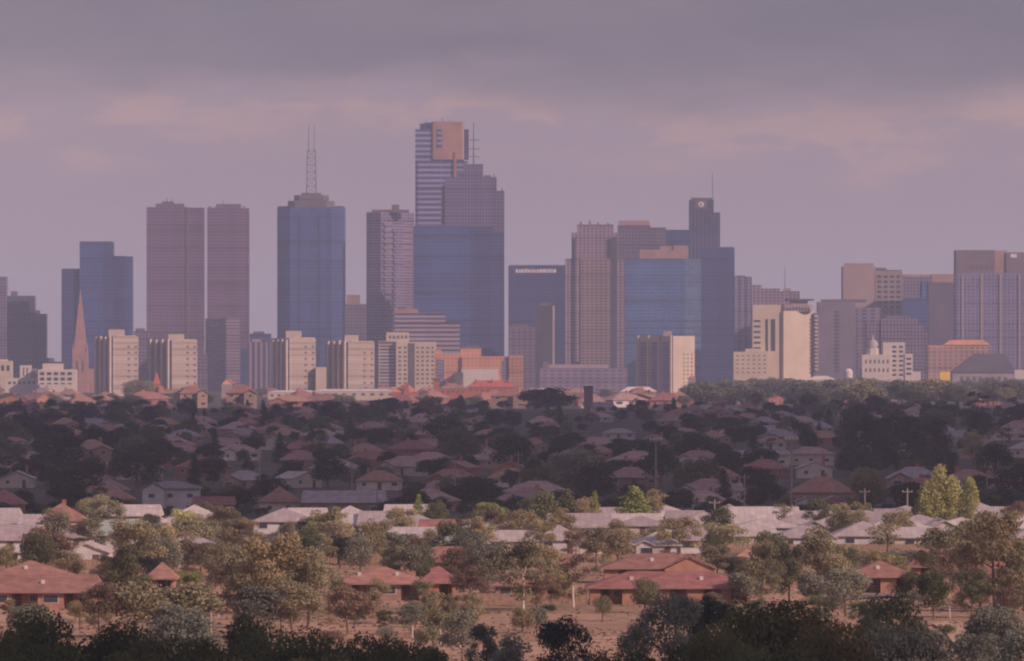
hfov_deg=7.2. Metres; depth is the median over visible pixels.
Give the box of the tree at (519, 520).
[501,508,542,529]
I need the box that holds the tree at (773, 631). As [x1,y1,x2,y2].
[708,598,843,660]
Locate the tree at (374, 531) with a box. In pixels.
[353,518,387,564]
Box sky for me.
[0,0,1023,361]
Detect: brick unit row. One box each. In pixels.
[0,560,72,573]
[0,574,103,608]
[104,565,142,585]
[147,562,179,590]
[337,567,423,600]
[401,546,489,576]
[421,566,455,598]
[491,567,566,601]
[585,571,750,604]
[599,553,716,578]
[727,549,754,577]
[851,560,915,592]
[903,551,939,578]
[982,561,1005,585]
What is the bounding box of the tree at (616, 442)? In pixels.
[605,438,634,450]
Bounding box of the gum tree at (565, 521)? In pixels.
[543,507,582,533]
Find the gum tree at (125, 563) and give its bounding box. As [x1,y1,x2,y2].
[101,544,142,584]
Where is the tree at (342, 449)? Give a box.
[332,444,353,460]
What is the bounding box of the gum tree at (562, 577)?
[550,571,581,596]
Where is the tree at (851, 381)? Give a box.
[843,379,877,401]
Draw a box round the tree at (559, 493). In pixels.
[551,489,574,501]
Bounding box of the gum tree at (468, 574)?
[448,564,495,602]
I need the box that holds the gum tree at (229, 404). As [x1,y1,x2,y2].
[223,402,233,418]
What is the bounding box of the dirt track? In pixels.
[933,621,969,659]
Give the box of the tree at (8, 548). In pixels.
[0,543,17,568]
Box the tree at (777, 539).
[748,530,790,565]
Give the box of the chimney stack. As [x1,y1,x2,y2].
[583,386,592,410]
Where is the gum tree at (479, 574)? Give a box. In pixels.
[470,570,490,590]
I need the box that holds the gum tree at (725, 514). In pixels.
[698,505,735,541]
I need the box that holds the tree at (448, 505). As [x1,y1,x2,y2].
[422,496,452,512]
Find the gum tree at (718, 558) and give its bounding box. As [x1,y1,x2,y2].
[700,545,731,572]
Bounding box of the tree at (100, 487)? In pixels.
[86,486,107,496]
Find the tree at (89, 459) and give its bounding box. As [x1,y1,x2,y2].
[80,454,106,476]
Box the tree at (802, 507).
[797,503,838,510]
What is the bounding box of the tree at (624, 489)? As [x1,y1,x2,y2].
[617,482,648,495]
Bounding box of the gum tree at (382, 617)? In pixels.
[375,609,393,627]
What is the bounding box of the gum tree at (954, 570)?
[937,565,960,617]
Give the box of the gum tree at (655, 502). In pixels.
[640,489,668,518]
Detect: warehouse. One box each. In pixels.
[268,390,311,398]
[312,389,393,399]
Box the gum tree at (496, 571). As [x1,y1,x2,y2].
[480,551,505,592]
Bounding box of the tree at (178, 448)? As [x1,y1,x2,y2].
[171,447,184,452]
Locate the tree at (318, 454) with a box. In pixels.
[312,447,343,462]
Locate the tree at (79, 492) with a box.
[46,484,93,508]
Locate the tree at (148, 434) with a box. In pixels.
[140,422,167,443]
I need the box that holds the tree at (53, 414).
[39,407,63,424]
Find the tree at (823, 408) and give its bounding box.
[816,402,841,418]
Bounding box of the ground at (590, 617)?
[0,391,1023,660]
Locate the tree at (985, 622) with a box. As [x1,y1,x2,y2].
[954,609,1023,660]
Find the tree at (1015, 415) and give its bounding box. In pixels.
[1005,408,1023,420]
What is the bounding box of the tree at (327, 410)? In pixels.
[317,403,349,423]
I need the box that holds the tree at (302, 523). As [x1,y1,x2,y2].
[295,516,321,532]
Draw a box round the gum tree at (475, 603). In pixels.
[462,592,485,625]
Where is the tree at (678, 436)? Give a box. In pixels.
[666,430,694,456]
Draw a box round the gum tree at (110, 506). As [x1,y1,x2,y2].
[85,494,127,519]
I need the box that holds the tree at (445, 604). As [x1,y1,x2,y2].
[437,599,455,616]
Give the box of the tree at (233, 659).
[200,654,241,660]
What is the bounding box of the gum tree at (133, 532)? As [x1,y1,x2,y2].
[109,517,168,579]
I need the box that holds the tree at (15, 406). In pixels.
[4,400,27,412]
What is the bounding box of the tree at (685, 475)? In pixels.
[670,456,727,487]
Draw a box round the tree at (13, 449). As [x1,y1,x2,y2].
[0,438,33,465]
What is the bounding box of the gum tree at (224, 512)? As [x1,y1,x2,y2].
[211,505,240,539]
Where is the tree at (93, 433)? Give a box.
[80,427,123,454]
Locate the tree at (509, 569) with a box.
[504,550,514,576]
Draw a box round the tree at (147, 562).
[131,545,159,574]
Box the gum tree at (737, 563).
[733,556,749,580]
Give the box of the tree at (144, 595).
[103,579,170,635]
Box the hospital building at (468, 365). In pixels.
[434,345,522,391]
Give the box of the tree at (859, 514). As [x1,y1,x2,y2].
[852,509,869,522]
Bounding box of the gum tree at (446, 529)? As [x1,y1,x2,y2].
[429,520,468,545]
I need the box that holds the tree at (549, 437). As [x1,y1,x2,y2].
[541,434,555,451]
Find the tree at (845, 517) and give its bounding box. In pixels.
[824,506,854,532]
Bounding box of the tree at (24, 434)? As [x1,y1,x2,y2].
[12,428,33,441]
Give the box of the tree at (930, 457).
[922,453,943,466]
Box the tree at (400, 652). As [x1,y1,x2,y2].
[363,633,451,660]
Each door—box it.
[15,593,20,607]
[22,480,25,487]
[67,593,72,607]
[73,539,78,548]
[93,555,98,567]
[159,580,164,587]
[353,585,358,592]
[403,585,409,599]
[441,584,447,598]
[567,542,572,553]
[603,589,608,603]
[640,527,644,535]
[705,589,711,597]
[733,589,738,603]
[863,578,869,592]
[898,579,903,592]
[922,568,927,578]
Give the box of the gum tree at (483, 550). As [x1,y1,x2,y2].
[459,541,507,592]
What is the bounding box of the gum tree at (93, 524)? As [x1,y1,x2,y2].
[66,516,106,546]
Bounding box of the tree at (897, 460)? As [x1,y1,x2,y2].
[892,454,910,471]
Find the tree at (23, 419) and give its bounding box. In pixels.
[2,412,39,429]
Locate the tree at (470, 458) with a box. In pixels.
[450,455,480,466]
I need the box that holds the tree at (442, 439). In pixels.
[437,435,460,454]
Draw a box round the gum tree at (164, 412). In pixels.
[153,408,173,416]
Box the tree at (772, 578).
[763,563,795,589]
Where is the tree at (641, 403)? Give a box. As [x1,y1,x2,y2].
[626,398,648,412]
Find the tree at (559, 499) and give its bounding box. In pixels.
[556,495,575,511]
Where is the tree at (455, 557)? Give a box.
[438,545,472,574]
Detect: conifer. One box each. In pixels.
[77,411,87,429]
[185,452,203,484]
[211,428,219,445]
[259,399,265,412]
[259,406,269,427]
[270,432,285,464]
[343,416,355,438]
[413,494,425,515]
[450,394,467,411]
[557,407,562,423]
[559,488,580,512]
[588,490,600,512]
[613,486,655,512]
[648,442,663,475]
[714,469,733,502]
[746,425,758,448]
[816,421,821,430]
[823,407,834,426]
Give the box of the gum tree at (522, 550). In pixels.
[481,536,559,608]
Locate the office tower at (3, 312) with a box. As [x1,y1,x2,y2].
[0,277,7,358]
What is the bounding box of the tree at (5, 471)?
[0,466,12,477]
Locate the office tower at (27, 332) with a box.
[7,291,53,377]
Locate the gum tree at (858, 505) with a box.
[849,501,872,510]
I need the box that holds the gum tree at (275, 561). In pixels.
[252,551,291,586]
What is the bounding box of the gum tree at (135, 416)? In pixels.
[125,410,144,423]
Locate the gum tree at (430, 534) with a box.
[422,528,442,540]
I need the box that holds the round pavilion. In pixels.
[844,368,852,379]
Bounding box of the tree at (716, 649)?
[681,621,770,660]
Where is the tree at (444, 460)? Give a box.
[435,456,451,464]
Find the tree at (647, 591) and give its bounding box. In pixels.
[629,577,660,612]
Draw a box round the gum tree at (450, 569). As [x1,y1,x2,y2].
[444,564,461,575]
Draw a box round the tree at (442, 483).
[432,474,466,493]
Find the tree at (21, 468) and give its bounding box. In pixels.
[11,466,34,476]
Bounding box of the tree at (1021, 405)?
[1015,402,1023,408]
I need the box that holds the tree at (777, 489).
[754,479,787,505]
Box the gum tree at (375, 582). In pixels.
[365,577,392,607]
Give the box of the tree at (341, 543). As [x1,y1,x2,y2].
[324,534,355,568]
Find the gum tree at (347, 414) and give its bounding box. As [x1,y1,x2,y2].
[335,406,352,430]
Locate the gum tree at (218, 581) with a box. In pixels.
[203,565,244,604]
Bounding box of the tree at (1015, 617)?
[962,603,1023,646]
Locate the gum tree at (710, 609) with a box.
[683,595,738,644]
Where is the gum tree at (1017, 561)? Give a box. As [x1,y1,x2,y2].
[991,536,1023,611]
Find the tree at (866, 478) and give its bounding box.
[847,466,886,499]
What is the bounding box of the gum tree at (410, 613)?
[391,603,427,633]
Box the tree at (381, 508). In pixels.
[375,498,400,510]
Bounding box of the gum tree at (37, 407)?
[31,402,46,409]
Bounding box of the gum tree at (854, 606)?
[847,601,869,625]
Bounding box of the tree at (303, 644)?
[253,625,355,660]
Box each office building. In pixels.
[0,359,12,388]
[5,365,37,396]
[38,363,76,392]
[134,328,149,389]
[241,331,270,386]
[346,295,365,340]
[394,307,459,353]
[508,324,535,390]
[865,316,929,381]
[1010,363,1023,378]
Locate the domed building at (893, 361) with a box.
[858,336,920,382]
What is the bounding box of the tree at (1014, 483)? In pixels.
[992,463,1023,499]
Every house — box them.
[0,384,4,395]
[0,392,28,404]
[0,411,21,418]
[0,449,53,468]
[0,465,36,487]
[0,489,27,513]
[0,508,22,513]
[0,514,63,525]
[0,525,44,546]
[0,542,62,559]
[6,457,47,475]
[8,435,30,444]
[16,517,59,529]
[17,393,30,401]
[22,399,38,411]
[24,390,50,403]
[31,386,57,393]
[39,390,61,396]
[40,405,68,413]
[46,499,87,528]
[51,416,78,428]
[51,528,95,550]
[52,474,114,486]
[58,387,83,397]
[63,540,114,567]
[67,393,96,404]
[68,482,136,510]
[71,427,85,434]
[71,454,115,478]
[72,437,113,462]
[78,474,130,493]
[82,416,112,428]
[86,520,137,548]
[87,504,163,519]
[89,393,114,403]
[96,422,116,432]
[96,422,127,429]
[97,403,109,410]
[116,415,145,424]
[116,462,163,479]
[119,390,172,404]
[134,423,167,429]
[140,478,202,514]
[146,416,181,429]
[146,515,189,539]
[160,387,182,396]
[160,454,178,467]
[164,433,196,446]
[169,428,204,442]
[169,535,226,559]
[170,440,198,457]
[173,384,208,407]
[173,454,232,476]
[183,505,213,521]
[187,414,216,424]
[191,418,216,433]
[191,496,236,516]
[209,436,245,447]
[215,442,262,460]
[217,420,256,434]
[220,468,265,488]
[221,397,225,404]
[222,426,259,440]
[223,402,254,412]
[226,382,257,408]
[232,411,257,419]
[237,416,259,427]
[253,421,287,436]
[253,508,309,533]
[257,486,300,514]
[258,410,280,420]
[258,432,286,449]
[262,387,277,396]
[265,427,302,440]
[266,402,287,411]
[267,393,314,406]
[274,466,321,487]
[279,447,315,467]
[284,438,327,456]
[287,508,327,516]
[288,389,311,396]
[291,405,315,415]
[295,411,317,423]
[298,427,336,438]
[301,490,387,511]
[306,392,344,404]
[307,456,361,476]
[313,433,344,449]
[325,421,343,434]
[338,506,361,515]
[341,513,358,536]
[344,441,385,455]
[346,448,383,467]
[350,425,368,439]
[355,420,386,430]
[355,467,403,489]
[356,419,385,426]
[356,511,399,537]
[373,453,435,475]
[376,426,404,441]
[378,385,393,389]
[383,504,427,516]
[384,515,429,535]
[385,438,436,455]
[386,527,437,540]
[394,393,419,405]
[394,407,412,418]
[407,415,433,427]
[409,412,433,419]
[412,425,452,440]
[412,486,461,510]
[414,389,450,403]
[414,450,453,461]
[418,386,432,393]
[418,519,455,537]
[419,437,439,447]
[424,466,476,483]
[425,471,491,498]
[428,404,449,415]
[435,533,490,545]
[437,420,474,431]
[439,455,479,475]
[454,405,484,416]
[461,416,487,428]
[468,439,493,456]
[469,427,492,438]
[471,391,492,405]
[475,450,528,468]
[484,530,537,553]
[488,465,524,486]
[489,388,499,393]
[490,455,524,474]
[491,388,527,407]
[496,484,541,512]
[502,478,565,494]
[526,436,549,459]
[527,415,556,428]
[534,420,563,435]
[537,525,578,553]
[547,513,611,533]
[569,389,583,401]
[570,388,583,392]
[573,395,583,405]
[577,435,612,450]
[578,534,636,553]
[580,394,605,407]
[583,442,613,459]
[589,402,614,411]
[590,411,612,421]
[600,507,629,512]
[602,391,648,406]
[602,428,634,439]
[606,448,665,467]
[607,464,659,486]
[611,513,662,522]
[618,516,671,538]
[620,456,658,474]
[629,386,652,394]
[633,532,682,554]
[637,390,655,405]
[637,432,671,451]
[649,391,681,406]
[650,404,668,414]
[652,505,679,517]
[657,413,681,426]
[663,408,685,416]
[664,510,704,519]
[671,426,702,439]
[672,391,692,405]
[672,511,736,530]
[673,527,724,553]
[674,448,714,462]
[674,475,745,501]
[678,487,725,511]
[681,455,709,472]
[683,404,697,412]
[691,403,712,414]
[697,466,741,486]
[702,405,733,418]
[702,429,731,445]
[710,397,733,406]
[719,515,756,523]
[721,506,799,519]
[724,525,776,548]
[725,404,745,415]
[734,411,757,422]
[734,450,790,466]
[738,403,759,412]
[738,517,797,532]
[741,457,789,476]
[751,390,784,404]
[751,415,776,425]
[757,434,786,449]
[760,423,792,434]
[760,427,796,442]
[769,409,796,421]
[774,525,837,545]
[777,512,816,524]
[789,414,816,426]
[789,447,835,464]
[789,473,854,502]
[793,496,812,505]
[795,455,833,477]
[798,516,854,532]
[800,511,872,515]
[804,429,835,444]
[806,420,834,432]
[822,495,848,508]
[830,521,890,548]
[849,512,883,522]
[867,434,905,451]
[870,515,927,526]
[873,509,942,517]
[885,464,933,487]
[885,505,911,508]
[888,474,960,501]
[889,527,953,549]
[903,405,930,415]
[910,514,940,524]
[925,517,973,528]
[934,424,954,435]
[945,428,986,444]
[946,466,993,488]
[954,506,1023,517]
[955,443,1006,458]
[961,438,996,446]
[972,458,1007,477]
[975,398,1000,405]
[988,476,1021,502]
[989,425,1023,439]
[994,401,1014,409]
[1000,418,1023,430]
[1008,441,1023,457]
[1010,517,1023,531]
[1010,529,1023,539]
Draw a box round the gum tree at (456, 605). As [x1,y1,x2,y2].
[442,593,462,622]
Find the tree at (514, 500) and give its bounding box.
[503,495,527,511]
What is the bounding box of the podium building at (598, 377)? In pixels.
[540,362,627,391]
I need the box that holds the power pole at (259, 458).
[255,456,263,480]
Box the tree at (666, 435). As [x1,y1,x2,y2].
[651,432,675,442]
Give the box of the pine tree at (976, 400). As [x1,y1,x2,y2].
[963,391,990,411]
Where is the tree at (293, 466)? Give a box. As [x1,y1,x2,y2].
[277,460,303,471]
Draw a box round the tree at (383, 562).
[378,552,396,566]
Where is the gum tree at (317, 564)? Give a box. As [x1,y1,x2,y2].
[276,545,331,627]
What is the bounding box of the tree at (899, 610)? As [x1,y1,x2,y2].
[855,585,929,657]
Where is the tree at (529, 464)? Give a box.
[521,459,547,478]
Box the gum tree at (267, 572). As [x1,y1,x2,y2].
[231,531,311,633]
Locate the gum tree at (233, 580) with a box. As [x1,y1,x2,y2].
[220,544,256,609]
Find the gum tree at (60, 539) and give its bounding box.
[19,526,76,556]
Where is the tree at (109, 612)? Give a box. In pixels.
[99,598,115,621]
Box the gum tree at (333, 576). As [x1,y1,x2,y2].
[298,550,341,595]
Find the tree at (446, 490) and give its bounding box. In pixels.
[440,485,463,501]
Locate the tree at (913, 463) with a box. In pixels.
[897,456,935,471]
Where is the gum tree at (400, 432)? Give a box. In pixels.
[385,424,407,446]
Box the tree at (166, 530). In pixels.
[145,521,179,567]
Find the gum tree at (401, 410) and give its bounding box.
[395,403,408,418]
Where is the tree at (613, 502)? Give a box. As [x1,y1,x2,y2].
[602,497,623,506]
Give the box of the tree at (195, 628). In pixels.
[144,609,224,654]
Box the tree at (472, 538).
[452,529,487,550]
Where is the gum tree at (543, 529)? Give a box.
[523,519,556,545]
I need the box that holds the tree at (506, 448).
[488,434,533,463]
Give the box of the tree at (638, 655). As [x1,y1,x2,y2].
[600,648,655,660]
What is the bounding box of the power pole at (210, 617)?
[201,611,219,638]
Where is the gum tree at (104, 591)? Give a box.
[77,581,122,637]
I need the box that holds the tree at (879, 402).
[867,396,890,411]
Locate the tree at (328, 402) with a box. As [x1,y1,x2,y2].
[319,400,341,418]
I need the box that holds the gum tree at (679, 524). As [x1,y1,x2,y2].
[653,516,703,552]
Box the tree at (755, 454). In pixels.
[739,447,779,464]
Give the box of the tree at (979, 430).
[964,426,987,436]
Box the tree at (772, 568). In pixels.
[762,549,794,592]
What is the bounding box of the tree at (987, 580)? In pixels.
[964,574,995,608]
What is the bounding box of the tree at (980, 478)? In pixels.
[961,474,998,489]
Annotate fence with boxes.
[0,559,205,569]
[107,594,334,605]
[297,553,710,562]
[452,593,587,604]
[724,543,1023,552]
[763,578,838,587]
[915,586,1016,596]
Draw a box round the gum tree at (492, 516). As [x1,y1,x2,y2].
[466,506,510,529]
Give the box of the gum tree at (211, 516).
[203,510,230,526]
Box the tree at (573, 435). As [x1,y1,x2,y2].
[556,432,586,445]
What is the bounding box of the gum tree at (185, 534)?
[170,527,202,574]
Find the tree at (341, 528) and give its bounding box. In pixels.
[320,516,356,563]
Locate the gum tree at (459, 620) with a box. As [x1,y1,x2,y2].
[438,608,478,660]
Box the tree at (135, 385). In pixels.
[121,379,156,394]
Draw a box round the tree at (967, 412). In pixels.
[957,405,980,428]
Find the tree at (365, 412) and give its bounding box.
[349,402,392,422]
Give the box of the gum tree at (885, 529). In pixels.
[863,523,903,551]
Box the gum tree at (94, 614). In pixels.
[87,608,108,628]
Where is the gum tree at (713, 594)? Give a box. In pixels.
[704,591,722,599]
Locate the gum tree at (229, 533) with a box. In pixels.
[214,517,266,555]
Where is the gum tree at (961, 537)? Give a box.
[942,527,982,549]
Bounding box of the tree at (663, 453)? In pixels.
[638,445,680,487]
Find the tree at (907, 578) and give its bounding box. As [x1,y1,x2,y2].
[896,571,921,591]
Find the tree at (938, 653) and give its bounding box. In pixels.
[868,621,957,660]
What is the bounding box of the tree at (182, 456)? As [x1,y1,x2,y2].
[171,451,193,465]
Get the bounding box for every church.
[72,290,93,392]
[153,372,169,392]
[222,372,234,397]
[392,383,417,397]
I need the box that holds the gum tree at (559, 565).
[552,561,568,573]
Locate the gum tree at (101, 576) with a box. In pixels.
[93,559,124,584]
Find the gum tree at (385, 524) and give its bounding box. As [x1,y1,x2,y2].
[366,519,392,552]
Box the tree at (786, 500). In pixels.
[772,494,796,505]
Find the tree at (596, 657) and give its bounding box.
[577,649,618,660]
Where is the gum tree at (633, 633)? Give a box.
[615,615,657,660]
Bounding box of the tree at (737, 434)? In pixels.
[722,425,748,447]
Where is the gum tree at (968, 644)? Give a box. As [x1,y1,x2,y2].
[946,631,998,660]
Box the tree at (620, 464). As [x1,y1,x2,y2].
[607,459,642,469]
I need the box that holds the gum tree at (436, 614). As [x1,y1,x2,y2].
[412,596,451,652]
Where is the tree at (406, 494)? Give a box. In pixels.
[390,487,430,503]
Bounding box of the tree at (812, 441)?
[796,428,819,446]
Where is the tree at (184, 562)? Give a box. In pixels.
[177,539,195,572]
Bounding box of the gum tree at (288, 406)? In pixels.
[280,401,299,415]
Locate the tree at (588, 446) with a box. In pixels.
[578,443,600,455]
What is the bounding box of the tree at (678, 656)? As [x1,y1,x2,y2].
[658,643,703,660]
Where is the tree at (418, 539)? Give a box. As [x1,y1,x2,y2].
[391,533,429,557]
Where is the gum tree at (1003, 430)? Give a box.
[989,427,1013,444]
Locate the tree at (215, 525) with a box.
[199,518,221,540]
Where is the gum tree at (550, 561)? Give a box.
[536,556,555,571]
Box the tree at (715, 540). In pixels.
[699,532,726,565]
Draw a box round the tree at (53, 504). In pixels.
[47,499,71,507]
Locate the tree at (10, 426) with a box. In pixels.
[0,418,25,437]
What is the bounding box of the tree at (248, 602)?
[228,584,286,624]
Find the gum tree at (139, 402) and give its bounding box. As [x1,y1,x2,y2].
[129,400,144,414]
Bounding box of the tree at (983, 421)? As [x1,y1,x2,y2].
[966,412,997,431]
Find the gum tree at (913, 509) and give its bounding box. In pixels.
[911,496,937,515]
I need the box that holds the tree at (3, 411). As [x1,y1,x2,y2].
[0,406,8,420]
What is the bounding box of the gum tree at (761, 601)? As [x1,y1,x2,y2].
[745,597,767,616]
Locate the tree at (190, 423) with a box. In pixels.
[175,418,205,432]
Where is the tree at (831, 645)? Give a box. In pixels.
[787,621,880,660]
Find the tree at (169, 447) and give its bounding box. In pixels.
[137,438,178,464]
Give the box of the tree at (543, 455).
[537,449,556,462]
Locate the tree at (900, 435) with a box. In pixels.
[870,411,925,471]
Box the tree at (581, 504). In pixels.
[570,496,602,512]
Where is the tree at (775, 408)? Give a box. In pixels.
[767,404,791,412]
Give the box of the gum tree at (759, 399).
[751,393,764,406]
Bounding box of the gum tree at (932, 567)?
[922,553,939,574]
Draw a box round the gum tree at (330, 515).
[301,506,357,546]
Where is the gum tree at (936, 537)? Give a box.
[908,524,963,597]
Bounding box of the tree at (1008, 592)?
[991,586,1022,610]
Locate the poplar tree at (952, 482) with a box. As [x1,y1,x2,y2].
[940,474,963,519]
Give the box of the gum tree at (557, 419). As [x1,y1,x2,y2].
[542,404,570,422]
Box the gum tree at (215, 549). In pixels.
[192,540,227,588]
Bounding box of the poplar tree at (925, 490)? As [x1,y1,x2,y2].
[914,480,937,516]
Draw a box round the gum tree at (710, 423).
[700,413,718,431]
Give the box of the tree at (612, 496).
[598,493,630,506]
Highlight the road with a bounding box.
[828,593,908,598]
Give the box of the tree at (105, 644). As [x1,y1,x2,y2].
[64,620,155,660]
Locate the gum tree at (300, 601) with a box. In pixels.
[266,578,327,636]
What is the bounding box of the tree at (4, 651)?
[0,631,24,660]
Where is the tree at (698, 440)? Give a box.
[673,430,719,452]
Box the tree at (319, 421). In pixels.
[302,414,335,431]
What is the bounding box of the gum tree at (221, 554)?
[202,542,233,586]
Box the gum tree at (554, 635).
[533,614,592,660]
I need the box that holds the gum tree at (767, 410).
[756,405,774,416]
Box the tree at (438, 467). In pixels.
[428,462,448,475]
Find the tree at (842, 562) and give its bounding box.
[823,555,852,569]
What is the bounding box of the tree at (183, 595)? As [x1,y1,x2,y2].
[158,581,226,616]
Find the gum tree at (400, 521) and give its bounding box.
[385,507,419,526]
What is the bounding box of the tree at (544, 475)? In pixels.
[516,464,560,485]
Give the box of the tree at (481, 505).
[469,502,509,519]
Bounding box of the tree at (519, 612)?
[509,607,536,632]
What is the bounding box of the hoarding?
[940,372,949,380]
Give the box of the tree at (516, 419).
[501,410,522,427]
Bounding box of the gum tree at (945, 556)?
[931,544,981,601]
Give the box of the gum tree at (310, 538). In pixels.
[298,525,332,555]
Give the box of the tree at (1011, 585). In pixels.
[995,565,1022,608]
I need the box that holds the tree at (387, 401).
[368,398,403,409]
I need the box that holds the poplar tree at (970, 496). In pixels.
[957,477,980,519]
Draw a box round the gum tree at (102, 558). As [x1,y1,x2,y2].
[88,554,113,584]
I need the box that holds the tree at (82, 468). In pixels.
[44,458,103,496]
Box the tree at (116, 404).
[101,399,131,414]
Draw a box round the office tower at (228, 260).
[207,203,249,384]
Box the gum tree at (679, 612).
[637,590,703,658]
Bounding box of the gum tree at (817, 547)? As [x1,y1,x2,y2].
[797,524,853,586]
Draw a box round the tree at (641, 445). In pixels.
[625,436,664,452]
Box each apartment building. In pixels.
[47,359,64,368]
[197,352,206,391]
[248,339,269,389]
[378,332,435,390]
[636,331,694,392]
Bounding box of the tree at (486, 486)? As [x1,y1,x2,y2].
[450,475,497,508]
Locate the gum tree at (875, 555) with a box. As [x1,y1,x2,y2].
[859,549,892,566]
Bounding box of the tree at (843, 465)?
[833,453,857,475]
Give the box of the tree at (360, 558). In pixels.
[343,535,376,571]
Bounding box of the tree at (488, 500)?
[474,496,503,506]
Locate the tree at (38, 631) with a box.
[1,608,85,660]
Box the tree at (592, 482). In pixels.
[567,461,617,497]
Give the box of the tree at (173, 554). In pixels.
[147,537,183,569]
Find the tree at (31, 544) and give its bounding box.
[17,527,58,566]
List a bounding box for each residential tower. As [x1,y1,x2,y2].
[415,118,468,225]
[565,219,624,367]
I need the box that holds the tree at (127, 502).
[119,501,138,503]
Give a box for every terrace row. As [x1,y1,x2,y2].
[439,382,466,402]
[467,379,515,396]
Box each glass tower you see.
[62,241,132,368]
[277,126,345,366]
[413,225,503,355]
[508,265,564,363]
[624,246,700,386]
[699,247,734,381]
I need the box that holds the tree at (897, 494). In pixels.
[884,481,924,507]
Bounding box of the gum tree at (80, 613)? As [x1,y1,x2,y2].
[67,602,89,630]
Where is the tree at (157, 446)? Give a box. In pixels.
[146,440,173,463]
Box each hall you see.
[620,387,656,393]
[807,376,833,381]
[950,354,1014,384]
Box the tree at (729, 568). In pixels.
[720,556,741,573]
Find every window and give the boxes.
[0,594,7,602]
[29,594,35,601]
[43,594,58,602]
[94,537,105,542]
[148,493,154,497]
[166,505,173,509]
[166,580,170,587]
[167,493,172,497]
[187,493,192,497]
[259,523,267,528]
[381,586,395,593]
[499,588,511,595]
[543,542,552,547]
[613,590,619,597]
[640,547,652,552]
[682,542,692,547]
[845,537,854,543]
[871,579,877,585]
[905,539,914,544]
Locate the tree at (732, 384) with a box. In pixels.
[713,380,747,399]
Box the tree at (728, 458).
[710,453,744,475]
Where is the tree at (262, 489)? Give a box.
[249,476,292,496]
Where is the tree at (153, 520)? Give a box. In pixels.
[139,513,161,527]
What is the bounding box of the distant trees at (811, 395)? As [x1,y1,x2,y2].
[0,377,1023,619]
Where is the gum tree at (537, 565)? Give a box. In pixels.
[522,560,543,569]
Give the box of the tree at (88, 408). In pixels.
[68,402,100,418]
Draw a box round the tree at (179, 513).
[165,508,197,521]
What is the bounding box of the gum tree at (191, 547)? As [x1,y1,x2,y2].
[179,539,213,582]
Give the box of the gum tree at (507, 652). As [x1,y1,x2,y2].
[487,633,532,660]
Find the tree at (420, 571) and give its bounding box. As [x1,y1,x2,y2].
[412,558,429,577]
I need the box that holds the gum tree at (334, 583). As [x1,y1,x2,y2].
[328,575,349,603]
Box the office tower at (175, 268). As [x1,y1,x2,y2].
[147,199,204,353]
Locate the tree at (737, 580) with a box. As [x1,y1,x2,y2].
[727,570,767,603]
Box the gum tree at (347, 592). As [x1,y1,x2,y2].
[319,583,378,633]
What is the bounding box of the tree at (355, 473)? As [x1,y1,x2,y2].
[339,467,360,487]
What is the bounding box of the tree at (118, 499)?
[109,497,122,502]
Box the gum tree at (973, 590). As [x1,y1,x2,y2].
[949,568,995,615]
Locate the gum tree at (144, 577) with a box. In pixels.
[126,573,153,589]
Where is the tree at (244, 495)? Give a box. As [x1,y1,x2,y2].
[219,487,258,510]
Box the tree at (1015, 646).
[990,625,1023,660]
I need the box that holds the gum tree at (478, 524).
[460,516,498,542]
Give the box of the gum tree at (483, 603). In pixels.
[478,598,485,618]
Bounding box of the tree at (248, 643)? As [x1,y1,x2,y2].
[211,614,301,660]
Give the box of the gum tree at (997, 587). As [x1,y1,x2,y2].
[990,566,1005,595]
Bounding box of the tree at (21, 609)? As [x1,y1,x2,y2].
[5,602,55,633]
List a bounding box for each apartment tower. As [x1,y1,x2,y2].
[94,328,137,395]
[147,333,196,389]
[205,316,239,391]
[271,330,325,390]
[326,334,374,388]
[366,205,413,388]
[733,299,817,381]
[734,275,751,351]
[751,275,799,348]
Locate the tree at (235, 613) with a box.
[232,608,252,624]
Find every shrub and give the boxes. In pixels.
[67,565,86,573]
[138,472,162,486]
[153,585,173,590]
[176,570,203,585]
[318,570,343,580]
[320,630,347,642]
[375,626,395,639]
[376,465,394,473]
[391,564,400,571]
[396,475,412,487]
[445,516,464,526]
[458,603,466,611]
[490,486,503,498]
[536,604,556,611]
[590,565,600,572]
[596,406,605,411]
[698,558,719,565]
[716,598,755,613]
[763,587,770,594]
[798,594,824,607]
[806,607,832,619]
[820,598,843,609]
[836,545,859,551]
[851,549,870,563]
[863,550,899,560]
[886,549,925,563]
[906,589,928,601]
[924,628,949,642]
[935,624,956,634]
[954,591,968,599]
[1002,596,1022,609]
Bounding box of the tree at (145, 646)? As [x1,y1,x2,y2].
[126,631,196,660]
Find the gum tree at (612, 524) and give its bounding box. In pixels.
[607,518,631,530]
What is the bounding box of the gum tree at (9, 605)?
[0,599,15,617]
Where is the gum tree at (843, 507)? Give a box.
[830,502,849,509]
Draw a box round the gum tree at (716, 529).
[701,522,755,548]
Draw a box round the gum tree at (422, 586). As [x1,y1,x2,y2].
[403,579,445,618]
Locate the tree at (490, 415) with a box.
[484,408,504,428]
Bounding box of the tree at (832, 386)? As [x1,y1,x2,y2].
[815,380,848,401]
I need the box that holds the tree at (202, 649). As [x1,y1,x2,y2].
[173,636,251,660]
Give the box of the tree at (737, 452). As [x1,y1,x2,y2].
[715,451,745,469]
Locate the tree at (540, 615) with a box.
[528,606,547,630]
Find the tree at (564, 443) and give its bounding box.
[546,436,574,452]
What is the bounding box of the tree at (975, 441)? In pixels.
[959,429,984,462]
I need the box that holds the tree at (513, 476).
[499,469,521,487]
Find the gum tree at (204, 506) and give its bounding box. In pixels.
[194,502,212,510]
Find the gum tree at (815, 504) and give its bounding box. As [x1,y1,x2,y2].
[801,497,832,519]

